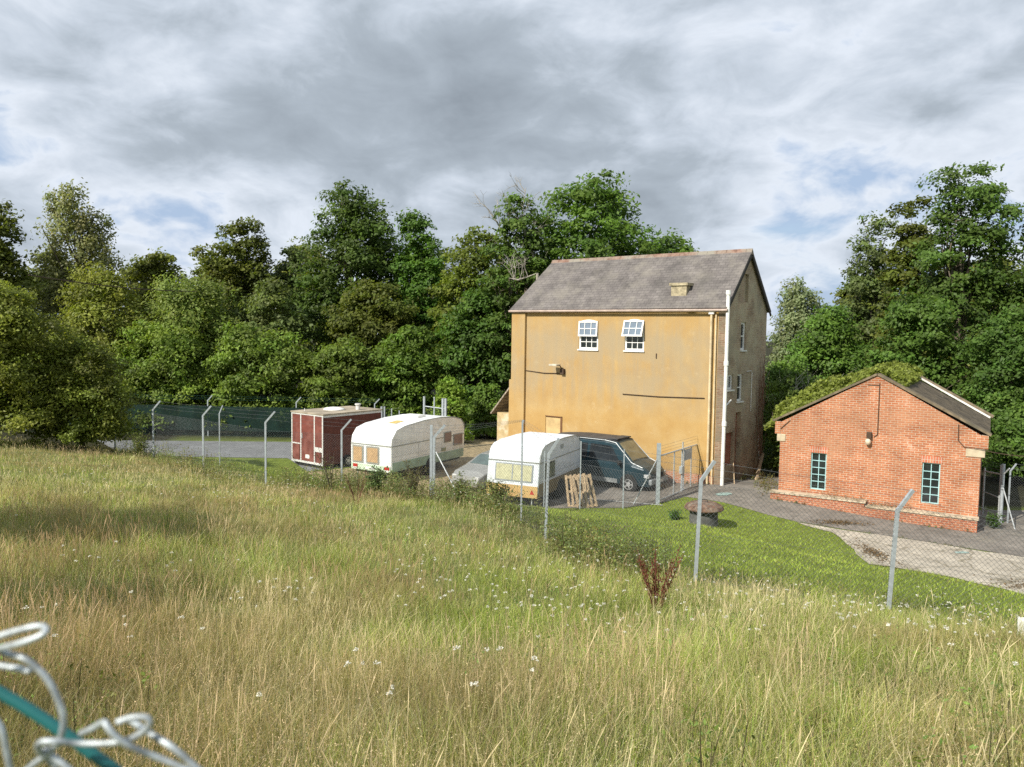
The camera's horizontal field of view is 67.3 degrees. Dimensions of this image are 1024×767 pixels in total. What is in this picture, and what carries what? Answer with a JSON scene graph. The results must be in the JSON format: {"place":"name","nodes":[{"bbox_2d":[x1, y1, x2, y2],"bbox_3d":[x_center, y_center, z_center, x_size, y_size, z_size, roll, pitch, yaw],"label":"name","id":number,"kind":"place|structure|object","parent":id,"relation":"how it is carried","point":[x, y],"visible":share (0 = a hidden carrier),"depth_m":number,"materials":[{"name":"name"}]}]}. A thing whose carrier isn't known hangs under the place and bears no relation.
{"place":"outdoors","nodes":[
{"label":"outdoors","id":0,"kind":"place"},
{"bbox_2d":[29,275,196,291],"bbox_3d":[-18.029,-4.624,36.293,0.040,0.316,15.002,1,4,1],"label":"overhead cable","id":1,"kind":"object","parent":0,"point":[108,285],"visible":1,"depth_m":34.11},
{"bbox_2d":[98,440,350,470],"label":"road","id":2,"kind":"structure","parent":0,"point":[284,448],"depth_m":42.01,"materials":[{"name":"grey asphalt"}]},
{"bbox_2d":[290,403,381,467],"bbox_3d":[-8.353,2.435,38.496,2.676,2.921,4.690,4,5,38],"label":"box trailer","id":3,"kind":"object","parent":2,"relation":"on","point":[340,415],"visible":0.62,"depth_m":36.80,"materials":[{"name":"red metal"}]},
{"bbox_2d":[0,338,1023,766],"bbox_3d":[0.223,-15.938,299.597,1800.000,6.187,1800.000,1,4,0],"label":"ground","id":4,"kind":"structure","parent":0,"point":[992,482],"depth_m":15.52,"materials":[{"name":"green plant"}]},
{"bbox_2d":[0,198,47,369],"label":"broadleaf tree","id":5,"kind":"object","parent":4,"relation":"on","point":[9,262],"visible":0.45,"depth_m":55.35,"materials":[{"name":"green plant"}]},
{"bbox_2d":[5,249,76,365],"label":"background tree","id":6,"kind":"object","parent":4,"relation":"on","point":[37,269],"visible":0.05,"depth_m":70.15,"materials":[{"name":"green plant"}]},
{"bbox_2d":[0,279,83,438],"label":"hawthorn bush","id":7,"kind":"object","parent":4,"relation":"on","point":[22,330],"visible":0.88,"depth_m":30.00,"materials":[{"name":"green plant"}]},
{"bbox_2d":[24,177,132,339],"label":"birch tree","id":8,"kind":"object","parent":4,"relation":"on","point":[89,240],"visible":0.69,"depth_m":58.67,"materials":[{"name":"green plant"}]},
{"bbox_2d":[14,334,146,447],"bbox_3d":[-18.006,0.341,31.936,5.046,4.844,4.143,2,4,14],"label":"hawthorn bush","id":9,"kind":"object","parent":4,"relation":"on","point":[91,396],"visible":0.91,"depth_m":31.16,"materials":[{"name":"green plant"}]},
{"bbox_2d":[38,259,157,409],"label":"willow tree","id":10,"kind":"object","parent":4,"relation":"on","point":[83,313],"visible":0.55,"depth_m":49.81,"materials":[{"name":"green plant"}]},
{"bbox_2d":[0,623,200,766],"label":"wire fence","id":11,"kind":"object","parent":4,"relation":"on","point":[67,736],"visible":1,"depth_m":0.37,"materials":[{"name":"metal"}]},
{"bbox_2d":[127,429,154,456],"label":"young shrub","id":12,"kind":"object","parent":4,"relation":"on","point":[138,444],"visible":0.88,"depth_m":31.15,"materials":[{"name":"green plant"}]},
{"bbox_2d":[104,254,187,340],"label":"background tree","id":13,"kind":"object","parent":4,"relation":"on","point":[129,265],"depth_m":72.59,"materials":[{"name":"green plant"}]},
{"bbox_2d":[110,246,195,343],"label":"broadleaf tree","id":14,"kind":"object","parent":4,"relation":"on","point":[155,263],"visible":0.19,"depth_m":64.68,"materials":[{"name":"green plant"}]},
{"bbox_2d":[105,319,223,431],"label":"hazel bush","id":15,"kind":"object","parent":4,"relation":"on","point":[149,373],"visible":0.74,"depth_m":48.16,"materials":[{"name":"green plant"}]},
{"bbox_2d":[118,267,245,405],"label":"willow tree","id":16,"kind":"object","parent":4,"relation":"on","point":[194,309],"visible":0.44,"depth_m":50.75,"materials":[{"name":"green plant"}]},
{"bbox_2d":[25,394,379,437],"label":"netted fence","id":17,"kind":"object","parent":4,"relation":"on","point":[253,422],"visible":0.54,"depth_m":46.73,"materials":[{"name":"green metal"}]},
{"bbox_2d":[188,240,243,344],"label":"broadleaf tree","id":18,"kind":"object","parent":4,"relation":"on","point":[212,271],"visible":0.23,"depth_m":61.18,"materials":[{"name":"green plant"}]},
{"bbox_2d":[189,252,258,297],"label":"background tree","id":19,"kind":"object","parent":4,"relation":"on","point":[200,260],"visible":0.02,"depth_m":74.92,"materials":[{"name":"green plant"}]},
{"bbox_2d":[214,215,286,324],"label":"broadleaf tree","id":20,"kind":"object","parent":4,"relation":"on","point":[252,269],"visible":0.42,"depth_m":62.79,"materials":[{"name":"green plant"}]},
{"bbox_2d":[194,321,315,431],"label":"hazel bush","id":21,"kind":"object","parent":4,"relation":"on","point":[277,366],"visible":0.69,"depth_m":48.37,"materials":[{"name":"green plant"}]},
{"bbox_2d":[224,275,320,397],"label":"broadleaf tree","id":22,"kind":"object","parent":4,"relation":"on","point":[274,292],"visible":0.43,"depth_m":52.49,"materials":[{"name":"green plant"}]},
{"bbox_2d":[255,246,315,377],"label":"broadleaf tree","id":23,"kind":"object","parent":4,"relation":"on","point":[293,255],"visible":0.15,"depth_m":64.94,"materials":[{"name":"green plant"}]},
{"bbox_2d":[271,236,339,384],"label":"background tree","id":24,"kind":"object","parent":4,"relation":"on","point":[306,253],"visible":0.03,"depth_m":73.38,"materials":[{"name":"green plant"}]},
{"bbox_2d":[314,446,333,489],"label":"young shrub","id":25,"kind":"object","parent":4,"relation":"on","point":[330,473],"visible":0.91,"depth_m":23.66,"materials":[{"name":"green plant"}]},
{"bbox_2d":[288,332,388,416],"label":"hazel bush","id":26,"kind":"object","parent":4,"relation":"on","point":[330,360],"visible":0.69,"depth_m":48.36,"materials":[{"name":"green plant"}]},
{"bbox_2d":[287,176,410,362],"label":"broadleaf tree","id":27,"kind":"object","parent":4,"relation":"on","point":[369,258],"visible":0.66,"depth_m":55.99,"materials":[{"name":"green plant"}]},
{"bbox_2d":[344,469,366,502],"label":"dock plant","id":28,"kind":"object","parent":4,"relation":"on","point":[351,491],"visible":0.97,"depth_m":20.20,"materials":[{"name":"brown plant"}]},
{"bbox_2d":[363,463,387,494],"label":"young shrub","id":29,"kind":"object","parent":4,"relation":"on","point":[373,475],"visible":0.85,"depth_m":23.73,"materials":[{"name":"green plant"}]},
{"bbox_2d":[319,277,435,411],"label":"broadleaf tree","id":30,"kind":"object","parent":4,"relation":"on","point":[370,326],"visible":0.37,"depth_m":52.54,"materials":[{"name":"green plant"}]},
{"bbox_2d":[112,437,696,580],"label":"weeds","id":31,"kind":"object","parent":4,"relation":"on","point":[565,541],"visible":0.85,"depth_m":19.68,"materials":[{"name":"green plant"}]},
{"bbox_2d":[358,323,455,417],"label":"hazel bush","id":32,"kind":"object","parent":4,"relation":"on","point":[409,383],"visible":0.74,"depth_m":48.93,"materials":[{"name":"green plant"}]},
{"bbox_2d":[309,439,518,502],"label":"gravel yard","id":33,"kind":"structure","parent":4,"relation":"on","point":[479,442],"depth_m":36.71,"materials":[{"name":"gravel"}]},
{"bbox_2d":[351,413,464,478],"bbox_3d":[-4.425,2.766,36.121,2.336,2.682,6.790,3,4,30],"label":"caravan","id":34,"kind":"object","parent":33,"relation":"on","point":[406,426],"visible":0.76,"depth_m":33.92,"materials":[{"name":"white paint"}]},
{"bbox_2d":[352,444,362,462],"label":"window","id":35,"kind":"structure","parent":34,"relation":"in","point":[353,452],"depth_m":33.59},
{"bbox_2d":[366,446,378,464],"bbox_3d":[-6.017,3.094,33.172,0.720,0.760,0.035,3,4,30],"label":"window","id":36,"kind":"structure","parent":34,"relation":"in","point":[375,452],"depth_m":33.15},
{"bbox_2d":[453,433,462,445],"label":"window","id":37,"kind":"structure","parent":34,"relation":"in","point":[457,438],"depth_m":36.95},
{"bbox_2d":[451,450,489,488],"bbox_3d":[-0.799,3.643,33.022,1.731,1.470,3.960,4,5,37],"label":"parked car","id":38,"kind":"object","parent":33,"relation":"on","point":[481,464],"visible":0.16,"depth_m":31.84,"materials":[{"name":"silver metal"}]},
{"bbox_2d":[400,460,429,497],"bbox_3d":[-2.982,2.912,23.147,0.957,1.240,1.185,1,4,0],"label":"young shrub","id":39,"kind":"object","parent":4,"relation":"on","point":[412,477],"visible":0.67,"depth_m":23.17,"materials":[{"name":"green plant"}]},
{"bbox_2d":[383,207,455,381],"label":"broadleaf tree","id":40,"kind":"object","parent":4,"relation":"on","point":[414,260],"visible":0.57,"depth_m":55.79,"materials":[{"name":"green plant"}]},
{"bbox_2d":[399,248,462,394],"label":"background tree","id":41,"kind":"object","parent":4,"relation":"on","point":[449,269],"visible":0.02,"depth_m":72.46,"materials":[{"name":"green plant"}]},
{"bbox_2d":[423,396,446,415],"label":"gate","id":42,"kind":"structure","parent":4,"relation":"on","point":[444,408],"depth_m":42.69,"materials":[{"name":"metal"}]},
{"bbox_2d":[425,375,474,440],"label":"round bush","id":43,"kind":"object","parent":4,"relation":"on","point":[452,392],"visible":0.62,"depth_m":44.80,"materials":[{"name":"green plant"}]},
{"bbox_2d":[440,471,475,504],"bbox_3d":[-1.450,2.919,21.272,0.753,0.971,0.845,4,5,42],"label":"young shrub","id":44,"kind":"object","parent":4,"relation":"on","point":[465,487],"visible":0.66,"depth_m":21.25,"materials":[{"name":"green plant"}]},
{"bbox_2d":[427,287,512,423],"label":"broadleaf tree","id":45,"kind":"object","parent":4,"relation":"on","point":[467,357],"visible":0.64,"depth_m":49.72,"materials":[{"name":"green plant"}]},
{"bbox_2d":[425,225,516,422],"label":"broadleaf tree","id":46,"kind":"object","parent":4,"relation":"on","point":[465,272],"visible":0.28,"depth_m":52.78,"materials":[{"name":"green plant"}]},
{"bbox_2d":[464,382,504,437],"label":"broadleaf bush","id":47,"kind":"object","parent":4,"relation":"on","point":[485,401],"visible":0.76,"depth_m":47.17,"materials":[{"name":"green plant"}]},
{"bbox_2d":[471,191,511,387],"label":"dead tree","id":48,"kind":"object","parent":4,"relation":"on","point":[494,219],"visible":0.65,"depth_m":50.38,"materials":[{"name":"brown wood"}]},
{"bbox_2d":[460,251,538,390],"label":"background tree","id":49,"kind":"object","parent":4,"relation":"on","point":[519,290],"visible":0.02,"depth_m":70.01,"materials":[{"name":"green plant"}]},
{"bbox_2d":[486,478,513,504],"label":"young shrub","id":50,"kind":"object","parent":4,"relation":"on","point":[491,487],"visible":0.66,"depth_m":20.13,"materials":[{"name":"green plant"}]},
{"bbox_2d":[0,435,1023,766],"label":"dry grass stalks","id":51,"kind":"object","parent":4,"relation":"on","point":[284,613],"visible":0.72,"depth_m":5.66,"materials":[{"name":"beige plant"}]},
{"bbox_2d":[0,531,1023,766],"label":"grass seed heads","id":52,"kind":"object","parent":51,"relation":"attached to","point":[456,671],"depth_m":4.71,"materials":[{"name":"beige plant"}]},
{"bbox_2d":[0,488,1023,766],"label":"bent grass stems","id":53,"kind":"object","parent":4,"relation":"on","point":[494,664],"visible":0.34,"depth_m":5.45,"materials":[{"name":"plant"}]},
{"bbox_2d":[0,438,1023,766],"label":"meadow herbs","id":54,"kind":"object","parent":4,"relation":"on","point":[876,664],"visible":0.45,"depth_m":5.64,"materials":[{"name":"green plant"}]},
{"bbox_2d":[4,448,1023,750],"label":"yarrow flowers","id":55,"kind":"object","parent":4,"relation":"on","point":[582,604],"visible":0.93,"depth_m":9.18,"materials":[{"name":"white plant"}]},
{"bbox_2d":[471,192,558,371],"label":"oak tree","id":56,"kind":"object","parent":4,"relation":"on","point":[499,278],"visible":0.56,"depth_m":49.26,"materials":[{"name":"green plant"}]},
{"bbox_2d":[498,173,552,286],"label":"dead tree","id":57,"kind":"object","parent":4,"relation":"on","point":[531,252],"visible":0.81,"depth_m":49.45,"materials":[{"name":"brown wood"}]},
{"bbox_2d":[114,401,1023,626],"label":"chain link fence","id":58,"kind":"object","parent":4,"relation":"on","point":[900,506],"visible":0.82,"depth_m":15.20,"materials":[{"name":"metal"}]},
{"bbox_2d":[513,169,665,294],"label":"oak tree","id":59,"kind":"object","parent":4,"relation":"on","point":[612,228],"visible":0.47,"depth_m":49.83,"materials":[{"name":"green plant"}]},
{"bbox_2d":[543,441,660,510],"bbox_3d":[3.336,3.572,28.637,4.963,2.850,0.567,-1,4,-22],"label":"chain link fence","id":60,"kind":"object","parent":4,"relation":"on","point":[657,475],"visible":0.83,"depth_m":28.68,"materials":[{"name":"metal"}]},
{"bbox_2d":[634,544,687,614],"bbox_3d":[2.141,2.819,11.129,0.724,1.058,0.511,1,4,0],"label":"dock plant","id":61,"kind":"object","parent":4,"relation":"on","point":[656,588],"visible":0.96,"depth_m":11.07,"materials":[{"name":"brown plant"}]},
{"bbox_2d":[665,509,681,520],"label":"young shrub","id":62,"kind":"object","parent":4,"relation":"on","point":[673,514],"visible":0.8,"depth_m":26.88,"materials":[{"name":"green plant"}]},
{"bbox_2d":[651,227,699,253],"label":"broadleaf tree","id":63,"kind":"object","parent":4,"relation":"on","point":[674,244],"visible":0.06,"depth_m":54.72,"materials":[{"name":"green plant"}]},
{"bbox_2d":[660,437,697,500],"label":"yard gate","id":64,"kind":"structure","parent":4,"relation":"on","point":[687,454],"depth_m":31.30,"materials":[{"name":"metal"}]},
{"bbox_2d":[684,499,723,527],"bbox_3d":[6.474,4.517,25.963,1.314,1.232,1.314,1,4,0],"label":"well head","id":65,"kind":"object","parent":4,"relation":"on","point":[712,510],"visible":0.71,"depth_m":25.55},
{"bbox_2d":[762,376,802,472],"bbox_3d":[12.592,2.003,35.415,2.384,4.719,2.063,1,4,0],"label":"bush","id":66,"kind":"object","parent":4,"relation":"on","point":[772,457],"visible":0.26,"depth_m":35.16,"materials":[{"name":"green plant"}]},
{"bbox_2d":[762,353,817,452],"bbox_3d":[13.998,1.276,39.597,4.397,5.745,4.144,-1,4,-29],"label":"bush","id":67,"kind":"object","parent":4,"relation":"on","point":[777,368],"visible":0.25,"depth_m":39.05,"materials":[{"name":"green plant"}]},
{"bbox_2d":[765,274,836,378],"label":"willow tree","id":68,"kind":"object","parent":4,"relation":"on","point":[802,304],"visible":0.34,"depth_m":58.97,"materials":[{"name":"green plant"}]},
{"bbox_2d":[784,303,879,385],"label":"maple tree","id":69,"kind":"object","parent":4,"relation":"on","point":[830,330],"visible":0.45,"depth_m":44.11,"materials":[{"name":"green plant"}]},
{"bbox_2d":[838,210,900,364],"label":"poplar tree","id":70,"kind":"object","parent":4,"relation":"on","point":[858,284],"visible":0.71,"depth_m":51.05,"materials":[{"name":"green plant"}]},
{"bbox_2d":[830,273,926,361],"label":"background tree","id":71,"kind":"object","parent":4,"relation":"on","point":[841,294],"visible":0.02,"depth_m":64.27,"materials":[{"name":"green plant"}]},
{"bbox_2d":[770,373,993,532],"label":"pump house","id":72,"kind":"structure","parent":4,"relation":"on","point":[882,431],"depth_m":27.72,"materials":[{"name":"orange brick"}]},
{"bbox_2d":[810,452,826,489],"bbox_3d":[11.557,3.297,28.961,0.550,1.390,0.070,3,4,32],"label":"window","id":73,"kind":"structure","parent":72,"relation":"in","point":[818,460],"depth_m":28.96,"materials":[{"name":"blue metal"}]},
{"bbox_2d":[763,359,923,430],"bbox_3d":[14.156,0.409,32.276,5.082,2.854,8.367,3,4,32],"label":"creeper","id":74,"kind":"object","parent":72,"relation":"on","point":[902,373],"visible":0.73,"depth_m":30.17,"materials":[{"name":"green plant"}]},
{"bbox_2d":[921,462,940,503],"bbox_3d":[14.703,3.493,27.004,0.560,1.440,0.070,3,4,32],"label":"window","id":75,"kind":"structure","parent":72,"relation":"in","point":[930,484],"depth_m":27.00,"materials":[{"name":"blue metal"}]},
{"bbox_2d":[865,194,949,369],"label":"broadleaf tree","id":76,"kind":"object","parent":4,"relation":"on","point":[901,274],"visible":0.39,"depth_m":47.21,"materials":[{"name":"green plant"}]},
{"bbox_2d":[798,522,1023,594],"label":"concrete apron","id":77,"kind":"object","parent":4,"relation":"on","point":[1016,563],"visible":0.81,"depth_m":22.71,"materials":[{"name":"beige concrete"}]},
{"bbox_2d":[846,540,906,568],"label":"leaf litter","id":78,"kind":"object","parent":77,"relation":"on","point":[873,552],"visible":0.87,"depth_m":23.26,"materials":[{"name":"brown plant"}]},
{"bbox_2d":[857,285,981,404],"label":"broadleaf tree","id":79,"kind":"object","parent":4,"relation":"on","point":[928,336],"visible":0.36,"depth_m":41.09,"materials":[{"name":"green plant"}]},
{"bbox_2d":[904,160,1023,396],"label":"broadleaf tree","id":80,"kind":"object","parent":4,"relation":"on","point":[962,285],"visible":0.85,"depth_m":42.72,"materials":[{"name":"green plant"}]},
{"bbox_2d":[924,255,1023,404],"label":"background tree","id":81,"kind":"object","parent":4,"relation":"on","point":[1010,266],"visible":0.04,"depth_m":62.50,"materials":[{"name":"green plant"}]},
{"bbox_2d":[950,303,1023,462],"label":"broadleaf tree","id":82,"kind":"object","parent":4,"relation":"on","point":[995,388],"visible":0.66,"depth_m":37.90,"materials":[{"name":"green plant"}]},
{"bbox_2d":[981,459,1014,528],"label":"side gate","id":83,"kind":"structure","parent":4,"relation":"on","point":[1001,491],"depth_m":27.39,"materials":[{"name":"metal"}]},
{"bbox_2d":[981,400,1023,480],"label":"bush","id":84,"kind":"object","parent":4,"relation":"on","point":[1013,431],"visible":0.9,"depth_m":34.52,"materials":[{"name":"green plant"}]},
{"bbox_2d":[988,217,1023,378],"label":"broadleaf tree","id":85,"kind":"object","parent":4,"relation":"on","point":[1018,285],"visible":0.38,"depth_m":41.91,"materials":[{"name":"green plant"}]},
{"bbox_2d":[1007,463,1023,524],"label":"chain link fence","id":86,"kind":"object","parent":4,"relation":"on","point":[1009,490],"visible":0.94,"depth_m":27.23,"materials":[{"name":"metal"}]},
{"bbox_2d":[0,0,1023,340],"label":"sky","id":87,"kind":"structure","parent":0,"point":[768,127],"materials":[{"name":"grey"}]},
{"bbox_2d":[509,474,1023,556],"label":"driveway","id":88,"kind":"structure","parent":0,"point":[747,486],"depth_m":28.01,"materials":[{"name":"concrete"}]},
{"bbox_2d":[486,432,579,503],"bbox_3d":[1.200,3.291,31.418,2.218,2.399,5.670,3,4,25],"label":"caravan","id":89,"kind":"object","parent":88,"relation":"on","point":[532,441],"visible":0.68,"depth_m":29.34,"materials":[{"name":"white painted panel"},{"name":"tan-ochre paint"},{"name":"glass"}]},
{"bbox_2d":[495,462,533,482],"bbox_3d":[0.069,3.339,28.912,1.570,0.673,0.133,3,4,25],"label":"window","id":90,"kind":"structure","parent":89,"relation":"in","point":[500,464],"depth_m":28.91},
{"bbox_2d":[545,458,555,477],"bbox_3d":[1.449,3.263,29.389,0.049,0.680,1.050,3,4,25],"label":"window","id":91,"kind":"structure","parent":89,"relation":"in","point":[553,462],"depth_m":29.50,"materials":[{"name":"glass"}]},
{"bbox_2d":[565,473,586,506],"bbox_3d":[2.445,4.066,29.134,0.951,1.352,0.410,2,4,12],"label":"wooden pallet","id":92,"kind":"object","parent":88,"relation":"on","point":[566,483],"visible":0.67,"depth_m":29.12,"materials":[{"name":"brown wood"}]},
{"bbox_2d":[571,474,597,508],"bbox_3d":[2.731,4.092,29.025,0.949,1.338,0.492,0,4,-14],"label":"wooden pallet","id":93,"kind":"object","parent":88,"relation":"on","point":[588,490],"visible":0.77,"depth_m":28.98,"materials":[{"name":"brown wood"}]},
{"bbox_2d":[558,432,667,491],"bbox_3d":[4.164,3.346,33.388,5.030,2.190,2.120,4,5,37],"label":"van","id":94,"kind":"object","parent":88,"relation":"on","point":[621,442],"visible":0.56,"depth_m":32.47,"materials":[{"name":"teal paint"}]},
{"bbox_2d":[490,248,771,485],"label":"mill house","id":95,"kind":"structure","parent":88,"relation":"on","point":[647,353],"depth_m":34.42,"materials":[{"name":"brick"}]},
{"bbox_2d":[502,254,538,280],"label":"antenna","id":96,"kind":"object","parent":95,"relation":"attached to","point":[537,274],"visible":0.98,"depth_m":47.21,"materials":[{"name":"grey metal"}]},
{"bbox_2d":[546,416,559,433],"bbox_3d":[2.068,3.004,37.530,0.890,2.800,0.250,4,5,38],"label":"blocked doorway","id":97,"kind":"structure","parent":95,"relation":"in","point":[552,423],"depth_m":37.38,"materials":[{"name":"paint"}]},
{"bbox_2d":[577,320,598,350],"bbox_3d":[3.570,-2.258,35.849,1.140,1.440,0.220,4,5,38],"label":"window","id":98,"kind":"structure","parent":95,"relation":"in","point":[587,329],"depth_m":35.84,"materials":[{"name":"white paint"}]},
{"bbox_2d":[621,319,644,351],"bbox_3d":[5.421,-2.140,34.287,1.060,1.460,0.373,4,5,38],"label":"window","id":99,"kind":"structure","parent":95,"relation":"in","point":[633,329],"depth_m":34.31,"materials":[{"name":"white paint"}]},
{"bbox_2d":[736,374,743,402],"bbox_3d":[9.806,0.201,33.203,0.200,1.250,0.700,4,5,38],"label":"window","id":100,"kind":"structure","parent":95,"relation":"in","point":[739,375],"depth_m":33.36,"materials":[{"name":"white paint"}]},
{"bbox_2d":[740,322,746,351],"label":"window","id":101,"kind":"structure","parent":95,"relation":"in","point":[742,323],"depth_m":33.36,"materials":[{"name":"white paint"}]},
{"bbox_2d":[752,356,768,467],"bbox_3d":[11.248,1.285,34.825,0.150,5.474,1.665,4,5,38],"label":"dry vine","id":102,"kind":"object","parent":95,"relation":"attached to","point":[760,406],"visible":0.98,"depth_m":34.87,"materials":[{"name":"brown plant"}]},
{"bbox_2d":[735,469,777,495],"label":"dry weeds","id":103,"kind":"object","parent":88,"relation":"on","point":[762,475],"visible":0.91,"depth_m":32.11,"materials":[{"name":"brown plant"}]},
{"bbox_2d":[807,518,873,525],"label":"leaf litter","id":104,"kind":"object","parent":88,"relation":"on","point":[842,522],"visible":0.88,"depth_m":26.68,"materials":[{"name":"brown plant"}]},
{"bbox_2d":[982,511,1004,528],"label":"young shrub","id":105,"kind":"object","parent":88,"relation":"on","point":[993,520],"visible":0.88,"depth_m":26.51,"materials":[{"name":"green plant"}]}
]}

